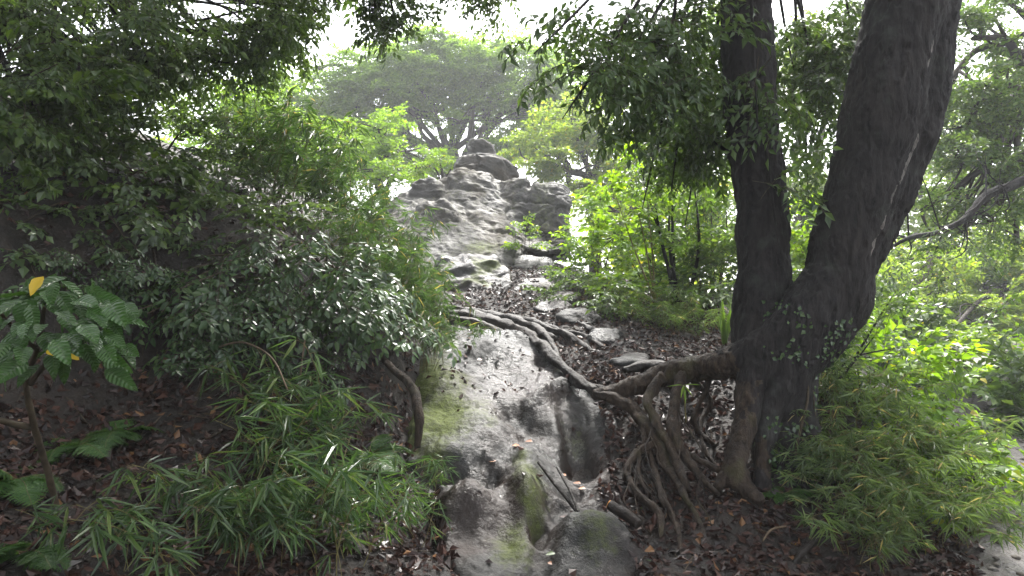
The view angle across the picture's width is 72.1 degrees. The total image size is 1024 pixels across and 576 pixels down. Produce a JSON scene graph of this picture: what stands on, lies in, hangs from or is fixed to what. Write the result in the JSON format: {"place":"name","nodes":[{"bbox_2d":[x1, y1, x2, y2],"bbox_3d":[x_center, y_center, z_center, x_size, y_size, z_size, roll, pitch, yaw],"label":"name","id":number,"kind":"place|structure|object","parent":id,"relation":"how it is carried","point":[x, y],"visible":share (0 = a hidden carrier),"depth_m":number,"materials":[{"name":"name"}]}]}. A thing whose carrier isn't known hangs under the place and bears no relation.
{"place":"outdoors","nodes":[
{"label":"outdoors","id":0,"kind":"place"},
{"bbox_2d":[0,96,1023,575],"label":"ground","id":1,"kind":"structure","parent":0,"point":[10,276],"depth_m":4.68,"materials":[{"name":"soil"}]},
{"bbox_2d":[0,463,64,506],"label":"fern","id":2,"kind":"object","parent":1,"relation":"on","point":[25,488],"visible":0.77,"depth_m":3.28,"materials":[{"name":"green plant"}]},
{"bbox_2d":[0,540,71,571],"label":"fern","id":3,"kind":"object","parent":1,"relation":"on","point":[42,558],"visible":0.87,"depth_m":2.87,"materials":[{"name":"green plant"}]},
{"bbox_2d":[0,247,88,309],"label":"wall plant","id":4,"kind":"object","parent":1,"relation":"on","point":[59,262],"depth_m":4.38,"materials":[{"name":"green plant"}]},
{"bbox_2d":[61,267,67,332],"bbox_3d":[-3.011,-0.134,4.727,0.042,0.839,0.658,0,0,-34],"label":"hanging root","id":5,"kind":"object","parent":1,"relation":"hanging from","point":[63,274],"visible":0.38,"depth_m":4.66,"materials":[{"name":"brown plant"}]},
{"bbox_2d":[0,273,148,506],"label":"leaf plant","id":6,"kind":"object","parent":1,"relation":"on","point":[104,309],"visible":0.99,"depth_m":2.53,"materials":[{"name":"green plant"}]},
{"bbox_2d":[0,0,152,199],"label":"glossy shrub","id":7,"kind":"object","parent":1,"relation":"on","point":[10,142],"visible":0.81,"depth_m":4.64,"materials":[{"name":"green plant"}]},
{"bbox_2d":[33,437,127,463],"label":"fern","id":8,"kind":"object","parent":1,"relation":"on","point":[89,447],"visible":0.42,"depth_m":3.78,"materials":[{"name":"green plant"}]},
{"bbox_2d":[0,63,166,215],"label":"glossy shrub","id":9,"kind":"object","parent":1,"relation":"on","point":[62,130],"visible":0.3,"depth_m":5.10,"materials":[{"name":"green plant"}]},
{"bbox_2d":[0,152,206,277],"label":"glossy shrub","id":10,"kind":"object","parent":1,"relation":"on","point":[147,222],"visible":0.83,"depth_m":4.91,"materials":[{"name":"green plant"}]},
{"bbox_2d":[15,473,193,572],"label":"bamboo grass","id":11,"kind":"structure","parent":1,"relation":"on","point":[114,530],"depth_m":3.02,"materials":[{"name":"green plant"}]},
{"bbox_2d":[59,229,176,302],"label":"shrub","id":12,"kind":"object","parent":1,"relation":"on","point":[117,278],"depth_m":4.67,"materials":[{"name":"green plant"}]},
{"bbox_2d":[72,418,163,453],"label":"fern","id":13,"kind":"object","parent":1,"relation":"on","point":[105,437],"visible":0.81,"depth_m":3.99,"materials":[{"name":"green plant"}]},
{"bbox_2d":[0,111,247,226],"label":"glossy shrub","id":14,"kind":"object","parent":1,"relation":"on","point":[185,172],"visible":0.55,"depth_m":5.47,"materials":[{"name":"green plant"}]},
{"bbox_2d":[104,509,150,523],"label":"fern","id":15,"kind":"object","parent":1,"relation":"on","point":[128,518],"visible":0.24,"depth_m":3.42,"materials":[{"name":"green plant"}]},
{"bbox_2d":[151,247,157,353],"bbox_3d":[-2.517,0.037,4.954,0.049,0.837,0.485,0,0,-29],"label":"hanging root","id":16,"kind":"object","parent":1,"relation":"hanging from","point":[155,263],"visible":0.5,"depth_m":4.93,"materials":[{"name":"brown plant"}]},
{"bbox_2d":[30,455,300,575],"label":"bamboo grass","id":17,"kind":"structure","parent":1,"relation":"on","point":[226,537],"depth_m":3.13,"materials":[{"name":"green plant"}]},
{"bbox_2d":[0,0,343,183],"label":"overhanging tree","id":18,"kind":"object","parent":1,"relation":"on","point":[170,61],"visible":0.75,"depth_m":5.57,"materials":[{"name":"green plant"}]},
{"bbox_2d":[69,68,282,209],"bbox_3d":[-3.349,-1.362,6.861,2.269,1.911,1.921,0,0,0],"label":"grey shrub","id":19,"kind":"object","parent":1,"relation":"on","point":[184,125],"visible":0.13,"depth_m":6.83,"materials":[{"name":"green plant"}]},
{"bbox_2d":[82,233,328,379],"bbox_3d":[-2.015,0.106,5.057,1.578,1.046,1.496,0,0,0],"label":"glossy shrub","id":20,"kind":"object","parent":1,"relation":"on","point":[216,323],"visible":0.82,"depth_m":4.74,"materials":[{"name":"green plant"}]},
{"bbox_2d":[150,328,267,382],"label":"wall plant","id":21,"kind":"object","parent":1,"relation":"on","point":[175,367],"depth_m":4.54,"materials":[{"name":"green plant"}]},
{"bbox_2d":[104,123,340,266],"bbox_3d":[-2.453,-0.580,6.065,2.050,1.623,1.554,0,0,0],"label":"glossy shrub","id":22,"kind":"object","parent":1,"relation":"on","point":[260,203],"visible":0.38,"depth_m":5.98,"materials":[{"name":"green plant"}]},
{"bbox_2d":[152,71,356,199],"bbox_3d":[-5.925,-3.243,16.277,5.727,3.860,3.683,0,0,26],"label":"background tree","id":23,"kind":"object","parent":1,"relation":"on","point":[169,141],"visible":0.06,"depth_m":16.60,"materials":[{"name":"green plant"}]},
{"bbox_2d":[159,87,370,203],"bbox_3d":[-2.501,-1.531,7.372,2.174,1.425,1.289,0,0,-32],"label":"grey shrub","id":24,"kind":"object","parent":1,"relation":"on","point":[212,138],"visible":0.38,"depth_m":7.13,"materials":[{"name":"green plant"}]},
{"bbox_2d":[188,75,349,204],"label":"bamboo grass","id":25,"kind":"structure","parent":1,"relation":"on","point":[230,141],"depth_m":6.97,"materials":[{"name":"green plant"}]},
{"bbox_2d":[199,78,374,236],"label":"bamboo grass","id":26,"kind":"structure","parent":1,"relation":"on","point":[288,135],"depth_m":6.63,"materials":[{"name":"green plant"}]},
{"bbox_2d":[186,334,408,491],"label":"bamboo grass","id":27,"kind":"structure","parent":1,"relation":"on","point":[286,422],"depth_m":4.21,"materials":[{"name":"green plant"}]},
{"bbox_2d":[220,341,288,390],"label":"dry stem","id":28,"kind":"object","parent":27,"relation":"on","point":[265,352],"visible":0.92,"depth_m":4.42,"materials":[{"name":"brown wood"}]},
{"bbox_2d":[298,340,305,402],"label":"dry stem","id":29,"kind":"object","parent":27,"relation":"on","point":[301,363],"visible":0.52,"depth_m":4.66,"materials":[{"name":"brown wood"}]},
{"bbox_2d":[175,428,436,575],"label":"bamboo grass","id":30,"kind":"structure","parent":1,"relation":"on","point":[296,489],"depth_m":3.43,"materials":[{"name":"green plant"}]},
{"bbox_2d":[260,351,361,411],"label":"wall plant","id":31,"kind":"object","parent":1,"relation":"on","point":[341,380],"depth_m":4.90,"materials":[{"name":"green plant"}]},
{"bbox_2d":[212,218,461,372],"bbox_3d":[-1.335,0.028,5.216,1.803,1.172,1.261,0,0,15],"label":"glossy shrub","id":32,"kind":"object","parent":1,"relation":"on","point":[367,305],"visible":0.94,"depth_m":5.01,"materials":[{"name":"green plant"}]},
{"bbox_2d":[285,476,423,558],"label":"bamboo grass","id":33,"kind":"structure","parent":1,"relation":"on","point":[332,533],"depth_m":3.71,"materials":[{"name":"green plant"}]},
{"bbox_2d":[284,188,448,356],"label":"bamboo grass","id":34,"kind":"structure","parent":1,"relation":"on","point":[362,235],"depth_m":5.67,"materials":[{"name":"green plant"}]},
{"bbox_2d":[337,458,398,480],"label":"fern","id":35,"kind":"object","parent":1,"relation":"on","point":[386,464],"visible":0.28,"depth_m":4.42,"materials":[{"name":"green plant"}]},
{"bbox_2d":[282,139,455,270],"bbox_3d":[-1.438,-0.725,7.064,1.622,1.467,1.555,0,0,32],"label":"shrub","id":36,"kind":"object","parent":1,"relation":"on","point":[383,200],"depth_m":6.95,"materials":[{"name":"green plant"}]},
{"bbox_2d":[296,101,447,206],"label":"leafy tree","id":37,"kind":"object","parent":1,"relation":"on","point":[380,170],"visible":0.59,"depth_m":14.47,"materials":[{"name":"green plant"}]},
{"bbox_2d":[345,434,413,465],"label":"fern","id":38,"kind":"object","parent":1,"relation":"on","point":[378,444],"visible":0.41,"depth_m":4.80,"materials":[{"name":"green plant"}]},
{"bbox_2d":[328,191,466,321],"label":"bamboo grass","id":39,"kind":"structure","parent":1,"relation":"on","point":[408,236],"depth_m":6.64,"materials":[{"name":"green plant"}]},
{"bbox_2d":[276,0,520,68],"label":"overhanging tree","id":40,"kind":"object","parent":1,"relation":"on","point":[386,25],"visible":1,"depth_m":5.22,"materials":[{"name":"green plant"}]},
{"bbox_2d":[350,453,460,545],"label":"bamboo grass","id":41,"kind":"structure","parent":1,"relation":"on","point":[436,466],"depth_m":4.42,"materials":[{"name":"green plant"}]},
{"bbox_2d":[361,244,457,309],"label":"bamboo grass","id":42,"kind":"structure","parent":1,"relation":"on","point":[432,272],"depth_m":7.32,"materials":[{"name":"green plant"}]},
{"bbox_2d":[390,149,455,180],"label":"leafy tree","id":43,"kind":"object","parent":1,"relation":"on","point":[432,165],"visible":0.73,"depth_m":13.18,"materials":[{"name":"green plant"}]},
{"bbox_2d":[349,224,500,372],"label":"bamboo grass","id":44,"kind":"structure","parent":1,"relation":"on","point":[444,328],"depth_m":5.93,"materials":[{"name":"green plant"}]},
{"bbox_2d":[263,22,605,182],"bbox_3d":[-2.618,-4.422,23.771,12.294,9.368,5.135,0,0,0],"label":"spreading tree","id":45,"kind":"object","parent":1,"relation":"on","point":[471,76],"visible":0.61,"depth_m":23.25,"materials":[{"name":"green plant"}]},
{"bbox_2d":[434,253,513,292],"bbox_3d":[-0.509,-0.018,9.181,1.058,0.890,1.782,0,0,0],"label":"boulder","id":46,"kind":"object","parent":1,"relation":"on","point":[471,271],"visible":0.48,"depth_m":8.81,"materials":[{"name":"stone"}]},
{"bbox_2d":[383,138,571,267],"bbox_3d":[-0.728,-1.374,11.088,3.497,2.476,3.934,0,0,0],"label":"rock outcrop","id":47,"kind":"object","parent":1,"relation":"on","point":[482,196],"visible":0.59,"depth_m":10.65,"materials":[{"name":"stone"}]},
{"bbox_2d":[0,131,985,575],"bbox_3d":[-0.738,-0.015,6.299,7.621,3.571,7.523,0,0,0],"label":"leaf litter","id":48,"kind":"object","parent":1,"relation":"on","point":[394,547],"visible":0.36,"depth_m":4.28,"materials":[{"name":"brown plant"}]},
{"bbox_2d":[115,438,125,454],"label":"dead branch","id":49,"kind":"object","parent":48,"relation":"on","point":[119,448],"visible":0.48,"depth_m":4.02,"materials":[{"name":"brown plant"}]},
{"bbox_2d":[124,463,138,473],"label":"dead branch","id":50,"kind":"object","parent":48,"relation":"on","point":[128,465],"visible":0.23,"depth_m":3.88,"materials":[{"name":"brown wood"}]},
{"bbox_2d":[124,470,170,502],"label":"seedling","id":51,"kind":"object","parent":48,"relation":"on","point":[146,483],"visible":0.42,"depth_m":3.63,"materials":[{"name":"green plant"}]},
{"bbox_2d":[707,298,731,345],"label":"strap leaf plant","id":52,"kind":"object","parent":48,"relation":"on","point":[724,330],"visible":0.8,"depth_m":6.56,"materials":[{"name":"green plant"}]},
{"bbox_2d":[762,525,785,541],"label":"dead branch","id":53,"kind":"object","parent":48,"relation":"on","point":[770,530],"visible":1,"depth_m":4.30,"materials":[{"name":"brown wood"}]},
{"bbox_2d":[791,534,824,563],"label":"dead branch","id":54,"kind":"object","parent":48,"relation":"on","point":[803,551],"visible":0.88,"depth_m":4.08,"materials":[{"name":"wood"}]},
{"bbox_2d":[403,320,658,575],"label":"rock slope","id":55,"kind":"structure","parent":1,"relation":"on","point":[529,507],"depth_m":4.97,"materials":[{"name":"stone"}]},
{"bbox_2d":[380,356,423,447],"bbox_3d":[-0.804,0.822,5.174,0.090,0.610,0.610,0,0,-36],"label":"curved root","id":56,"kind":"object","parent":55,"relation":"on","point":[410,386],"visible":0.98,"depth_m":5.00,"materials":[{"name":"brown plant"}]},
{"bbox_2d":[537,460,576,511],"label":"dead branch","id":57,"kind":"object","parent":55,"relation":"on","point":[554,483],"visible":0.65,"depth_m":4.63,"materials":[{"name":"brown wood"}]},
{"bbox_2d":[555,466,579,511],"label":"dead branch","id":58,"kind":"object","parent":55,"relation":"on","point":[573,498],"visible":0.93,"depth_m":4.54,"materials":[{"name":"brown wood"}]},
{"bbox_2d":[606,500,642,528],"bbox_3d":[0.700,1.410,4.391,0.239,0.141,0.078,0,0,38],"label":"cut log","id":59,"kind":"object","parent":55,"relation":"on","point":[626,515],"visible":1,"depth_m":4.37,"materials":[{"name":"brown wood"}]},
{"bbox_2d":[512,255,554,268],"bbox_3d":[0.190,-0.300,9.798,0.806,0.326,0.758,0,0,0],"label":"stone ledge","id":60,"kind":"object","parent":1,"relation":"on","point":[524,261],"visible":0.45,"depth_m":9.60,"materials":[{"name":"stone"}]},
{"bbox_2d":[500,211,551,254],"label":"plant","id":61,"kind":"object","parent":60,"relation":"on","point":[511,244],"visible":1,"depth_m":9.71,"materials":[{"name":"green plant"}]},
{"bbox_2d":[513,278,560,290],"bbox_3d":[0.320,0.096,8.939,0.712,0.450,1.308,0,0,0],"label":"stone step","id":62,"kind":"object","parent":1,"relation":"on","point":[540,282],"visible":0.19,"depth_m":8.69,"materials":[{"name":"stone"}]},
{"bbox_2d":[533,300,571,312],"bbox_3d":[0.452,0.263,7.949,0.443,0.272,0.605,0,0,0],"label":"stone step","id":63,"kind":"object","parent":1,"relation":"on","point":[546,305],"visible":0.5,"depth_m":7.75,"materials":[{"name":"stone"}]},
{"bbox_2d":[546,291,581,304],"bbox_3d":[0.605,0.168,8.305,0.426,0.277,0.620,0,0,0],"label":"stone step","id":64,"kind":"object","parent":1,"relation":"on","point":[576,299],"visible":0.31,"depth_m":8.10,"materials":[{"name":"stone"}]},
{"bbox_2d":[546,213,589,255],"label":"plant","id":65,"kind":"object","parent":1,"relation":"on","point":[564,236],"visible":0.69,"depth_m":9.78,"materials":[{"name":"green plant"}]},
{"bbox_2d":[555,307,601,323],"bbox_3d":[0.712,0.368,7.561,0.520,0.324,0.614,0,0,0],"label":"stone step","id":66,"kind":"object","parent":1,"relation":"on","point":[571,315],"visible":0.6,"depth_m":7.34,"materials":[{"name":"stone"}]},
{"bbox_2d":[497,85,660,272],"bbox_3d":[2.151,-2.281,17.867,5.198,6.187,3.729,0,0,0],"label":"leafy tree","id":67,"kind":"object","parent":1,"relation":"on","point":[551,145],"visible":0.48,"depth_m":17.57,"materials":[{"name":"green plant"}]},
{"bbox_2d":[542,181,660,295],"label":"green shrub","id":68,"kind":"object","parent":1,"relation":"on","point":[596,240],"visible":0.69,"depth_m":9.00,"materials":[{"name":"green plant"}]},
{"bbox_2d":[520,266,682,328],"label":"green shrub","id":69,"kind":"object","parent":1,"relation":"on","point":[599,301],"visible":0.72,"depth_m":7.71,"materials":[{"name":"green plant"}]},
{"bbox_2d":[564,276,639,303],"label":"bamboo grass","id":70,"kind":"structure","parent":1,"relation":"on","point":[597,283],"depth_m":8.00,"materials":[{"name":"green plant"}]},
{"bbox_2d":[587,328,622,343],"bbox_3d":[0.907,0.525,7.039,0.395,0.263,0.582,0,0,0],"label":"stone step","id":71,"kind":"object","parent":1,"relation":"on","point":[604,335],"visible":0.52,"depth_m":6.86,"materials":[{"name":"stone"}]},
{"bbox_2d":[609,352,649,366],"bbox_3d":[1.053,0.679,6.383,0.394,0.209,0.563,0,0,0],"label":"stone step","id":72,"kind":"object","parent":1,"relation":"on","point":[625,359],"visible":0.41,"depth_m":6.19,"materials":[{"name":"stone"}]},
{"bbox_2d":[578,141,685,313],"bbox_3d":[1.279,-0.649,7.524,1.124,1.860,0.790,0,0,0],"label":"sapling","id":73,"kind":"object","parent":1,"relation":"on","point":[623,184],"visible":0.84,"depth_m":7.45,"materials":[{"name":"green plant"}]},
{"bbox_2d":[589,169,707,302],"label":"green shrub","id":74,"kind":"object","parent":1,"relation":"on","point":[625,246],"visible":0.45,"depth_m":8.40,"materials":[{"name":"green plant"}]},
{"bbox_2d":[569,168,737,300],"bbox_3d":[2.905,-0.736,13.004,3.856,3.407,3.816,0,0,0],"label":"background tree","id":75,"kind":"object","parent":1,"relation":"on","point":[614,210],"visible":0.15,"depth_m":13.25,"materials":[{"name":"green plant"}]},
{"bbox_2d":[610,287,702,330],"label":"bamboo grass","id":76,"kind":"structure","parent":1,"relation":"on","point":[635,316],"depth_m":7.30,"materials":[{"name":"green plant"}]},
{"bbox_2d":[593,1,736,287],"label":"background tree","id":77,"kind":"object","parent":1,"relation":"on","point":[646,175],"visible":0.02,"depth_m":15.92,"materials":[{"name":"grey plant"}]},
{"bbox_2d":[614,156,733,306],"bbox_3d":[1.846,-0.706,7.806,1.337,1.870,1.133,0,0,0],"label":"sapling","id":78,"kind":"object","parent":1,"relation":"on","point":[671,272],"visible":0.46,"depth_m":7.74,"materials":[{"name":"green plant"}]},
{"bbox_2d":[668,384,697,422],"bbox_3d":[1.214,0.827,4.991,0.205,0.296,0.144,0,0,-32],"label":"bamboo sprout","id":79,"kind":"object","parent":1,"relation":"on","point":[683,391],"visible":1,"depth_m":4.99,"materials":[{"name":"green plant"}]},
{"bbox_2d":[639,294,729,342],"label":"bamboo grass","id":80,"kind":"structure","parent":1,"relation":"on","point":[677,319],"depth_m":6.85,"materials":[{"name":"green plant"}]},
{"bbox_2d":[632,177,737,316],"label":"green shrub","id":81,"kind":"object","parent":1,"relation":"on","point":[724,242],"visible":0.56,"depth_m":7.87,"materials":[{"name":"green plant"}]},
{"bbox_2d":[433,0,962,554],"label":"old tree","id":82,"kind":"object","parent":1,"relation":"on","point":[881,80],"visible":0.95,"depth_m":4.95,"materials":[{"name":"brown plant"}]},
{"bbox_2d":[761,299,856,497],"bbox_3d":[2.083,0.863,4.954,0.624,1.565,0.624,0,0,22],"label":"ivy","id":83,"kind":"object","parent":82,"relation":"attached to","point":[815,387],"visible":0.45,"depth_m":4.84,"materials":[{"name":"green plant"}]},
{"bbox_2d":[792,130,1023,301],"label":"overhanging branch","id":84,"kind":"object","parent":82,"relation":"attached to","point":[987,195],"visible":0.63,"depth_m":7.31,"materials":[{"name":"green plant"}]},
{"bbox_2d":[762,486,819,504],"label":"fern","id":85,"kind":"object","parent":1,"relation":"on","point":[778,497],"visible":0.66,"depth_m":4.68,"materials":[{"name":"green plant"}]},
{"bbox_2d":[790,192,822,281],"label":"green shrub","id":86,"kind":"object","parent":1,"relation":"on","point":[798,258],"visible":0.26,"depth_m":8.31,"materials":[{"name":"green plant"}]},
{"bbox_2d":[753,405,919,499],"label":"bamboo grass","id":87,"kind":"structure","parent":1,"relation":"on","point":[807,465],"depth_m":4.68,"materials":[{"name":"green plant"}]},
{"bbox_2d":[775,2,906,255],"bbox_3d":[7.939,-3.451,18.566,4.069,9.446,6.089,0,0,21],"label":"background tree","id":88,"kind":"object","parent":1,"relation":"on","point":[798,216],"visible":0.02,"depth_m":18.72,"materials":[{"name":"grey plant"}]},
{"bbox_2d":[769,459,938,575],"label":"bamboo grass","id":89,"kind":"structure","parent":1,"relation":"on","point":[889,541],"depth_m":4.01,"materials":[{"name":"green plant"}]},
{"bbox_2d":[818,276,931,405],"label":"sapling","id":90,"kind":"object","parent":1,"relation":"on","point":[899,304],"visible":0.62,"depth_m":5.23,"materials":[{"name":"green plant"}]},
{"bbox_2d":[790,228,960,342],"bbox_3d":[6.018,-0.027,12.960,3.026,2.979,3.548,0,0,-30],"label":"background tree","id":91,"kind":"object","parent":1,"relation":"on","point":[881,270],"visible":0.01,"depth_m":12.60,"materials":[{"name":"green plant"}]},
{"bbox_2d":[817,347,960,457],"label":"bamboo grass","id":92,"kind":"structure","parent":1,"relation":"on","point":[833,382],"depth_m":5.22,"materials":[{"name":"green plant"}]},
{"bbox_2d":[822,292,962,443],"bbox_3d":[3.083,0.552,5.915,1.471,1.261,1.668,0,0,0],"label":"broadleaf shrub","id":93,"kind":"object","parent":1,"relation":"on","point":[891,324],"visible":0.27,"depth_m":5.83,"materials":[{"name":"green plant"}]},
{"bbox_2d":[792,427,1005,526],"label":"bamboo grass","id":94,"kind":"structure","parent":1,"relation":"on","point":[890,496],"depth_m":4.44,"materials":[{"name":"green plant"}]},
{"bbox_2d":[851,275,971,383],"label":"broadleaf shrub","id":95,"kind":"object","parent":1,"relation":"on","point":[934,319],"visible":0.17,"depth_m":9.34,"materials":[{"name":"green plant"}]},
{"bbox_2d":[839,453,1023,554],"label":"bamboo grass","id":96,"kind":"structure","parent":1,"relation":"on","point":[973,511],"depth_m":4.13,"materials":[{"name":"green plant"}]},
{"bbox_2d":[846,381,1023,486],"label":"bamboo grass","id":97,"kind":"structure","parent":1,"relation":"on","point":[965,450],"depth_m":4.93,"materials":[{"name":"green plant"}]},
{"bbox_2d":[875,435,1023,534],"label":"shrub","id":98,"kind":"object","parent":1,"relation":"on","point":[1005,468],"visible":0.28,"depth_m":4.76,"materials":[{"name":"green plant"}]},
{"bbox_2d":[879,216,1023,332],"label":"background tree","id":99,"kind":"object","parent":1,"relation":"on","point":[926,295],"visible":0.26,"depth_m":14.84,"materials":[{"name":"green plant"}]},
{"bbox_2d":[880,339,1023,489],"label":"broadleaf shrub","id":100,"kind":"object","parent":1,"relation":"on","point":[937,366],"visible":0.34,"depth_m":5.56,"materials":[{"name":"green plant"}]},
{"bbox_2d":[896,46,1023,291],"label":"background tree","id":101,"kind":"object","parent":1,"relation":"on","point":[913,218],"visible":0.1,"depth_m":21.07,"materials":[{"name":"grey plant"}]},
{"bbox_2d":[897,0,1023,275],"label":"background tree","id":102,"kind":"object","parent":1,"relation":"on","point":[999,125],"visible":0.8,"depth_m":9.05,"materials":[{"name":"green plant"}]},
{"bbox_2d":[900,292,1023,398],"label":"broadleaf shrub","id":103,"kind":"object","parent":1,"relation":"on","point":[981,330],"visible":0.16,"depth_m":9.07,"materials":[{"name":"green plant"}]},
{"bbox_2d":[905,231,1023,348],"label":"background tree","id":104,"kind":"object","parent":1,"relation":"on","point":[1004,287],"visible":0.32,"depth_m":14.03,"materials":[{"name":"green plant"}]},
{"bbox_2d":[958,321,1023,438],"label":"broadleaf shrub","id":105,"kind":"object","parent":1,"relation":"on","point":[1009,392],"visible":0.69,"depth_m":7.46,"materials":[{"name":"green plant"}]},
{"bbox_2d":[2,0,1023,288],"label":"sky","id":106,"kind":"structure","parent":0,"point":[527,7],"materials":[{"name":"white"}]},
{"bbox_2d":[898,353,1023,575],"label":"path","id":107,"kind":"structure","parent":0,"point":[1007,559],"depth_m":4.28,"materials":[{"name":"grey gravel"}]},
{"bbox_2d":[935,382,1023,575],"bbox_3d":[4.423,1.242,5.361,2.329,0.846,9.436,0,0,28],"label":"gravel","id":108,"kind":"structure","parent":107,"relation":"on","point":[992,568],"depth_m":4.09,"materials":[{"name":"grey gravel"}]}
]}

